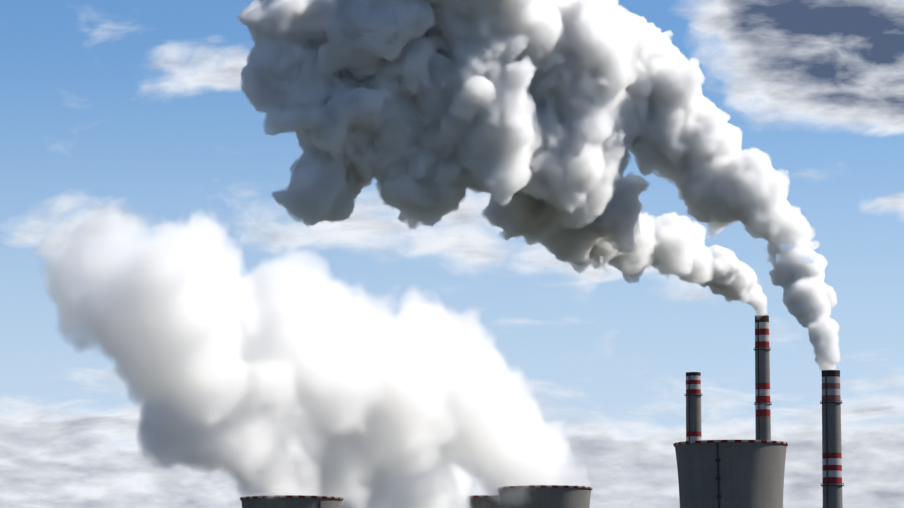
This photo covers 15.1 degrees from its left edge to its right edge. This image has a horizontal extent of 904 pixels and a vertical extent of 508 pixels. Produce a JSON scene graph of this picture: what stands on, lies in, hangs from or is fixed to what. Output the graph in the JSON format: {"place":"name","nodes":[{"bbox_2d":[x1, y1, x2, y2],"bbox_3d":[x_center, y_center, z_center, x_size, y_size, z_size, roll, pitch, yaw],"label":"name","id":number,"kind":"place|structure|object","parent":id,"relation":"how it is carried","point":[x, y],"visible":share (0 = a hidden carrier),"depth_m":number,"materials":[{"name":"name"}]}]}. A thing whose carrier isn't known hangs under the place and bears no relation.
{"place":"outdoors","nodes":[
{"label":"outdoors","id":0,"kind":"place"},
{"bbox_2d":[0,0,903,507],"label":"sky","id":1,"kind":"structure","parent":0,"point":[365,253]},
{"label":"ground","id":2,"kind":"structure","parent":0,"visible":0},
{"bbox_2d":[240,495,342,507],"bbox_3d":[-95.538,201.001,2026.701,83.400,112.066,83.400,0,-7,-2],"label":"cooling tower","id":3,"kind":"structure","parent":2,"relation":"on","point":[293,501],"depth_m":2007.19,"materials":[{"name":"concrete"}]},
{"bbox_2d":[449,495,499,507],"bbox_3d":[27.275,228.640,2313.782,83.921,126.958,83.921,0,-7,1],"label":"cooling tower","id":4,"kind":"structure","parent":2,"relation":"on","point":[480,501],"depth_m":2291.99,"materials":[{"name":"concrete"}]},
{"bbox_2d":[498,485,591,507],"bbox_3d":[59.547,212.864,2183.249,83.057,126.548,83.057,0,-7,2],"label":"cooling tower","id":5,"kind":"structure","parent":2,"relation":"on","point":[554,496],"depth_m":2163.84,"materials":[{"name":"concrete"}]},
{"bbox_2d":[684,372,701,440],"bbox_3d":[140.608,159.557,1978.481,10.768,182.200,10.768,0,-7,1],"label":"chimney","id":6,"kind":"object","parent":2,"relation":"on","point":[693,395],"visible":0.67,"depth_m":1983.60,"materials":[{"name":"concrete"}]},
{"bbox_2d":[673,440,787,507],"bbox_3d":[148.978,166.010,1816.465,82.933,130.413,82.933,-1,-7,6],"label":"cooling tower","id":7,"kind":"structure","parent":2,"relation":"on","point":[730,473],"depth_m":1797.73,"materials":[{"name":"concrete"}]},
{"bbox_2d":[754,315,771,439],"bbox_3d":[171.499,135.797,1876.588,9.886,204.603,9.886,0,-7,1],"label":"tall chimney","id":8,"kind":"object","parent":2,"relation":"on","point":[762,402],"visible":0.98,"depth_m":1881.59,"materials":[{"name":"concrete"}]},
{"bbox_2d":[820,370,843,507],"bbox_3d":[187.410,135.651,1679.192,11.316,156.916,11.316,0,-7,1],"label":"chimney","id":9,"kind":"object","parent":2,"relation":"on","point":[831,483],"visible":1,"depth_m":1680.84,"materials":[{"name":"concrete"}]}
]}

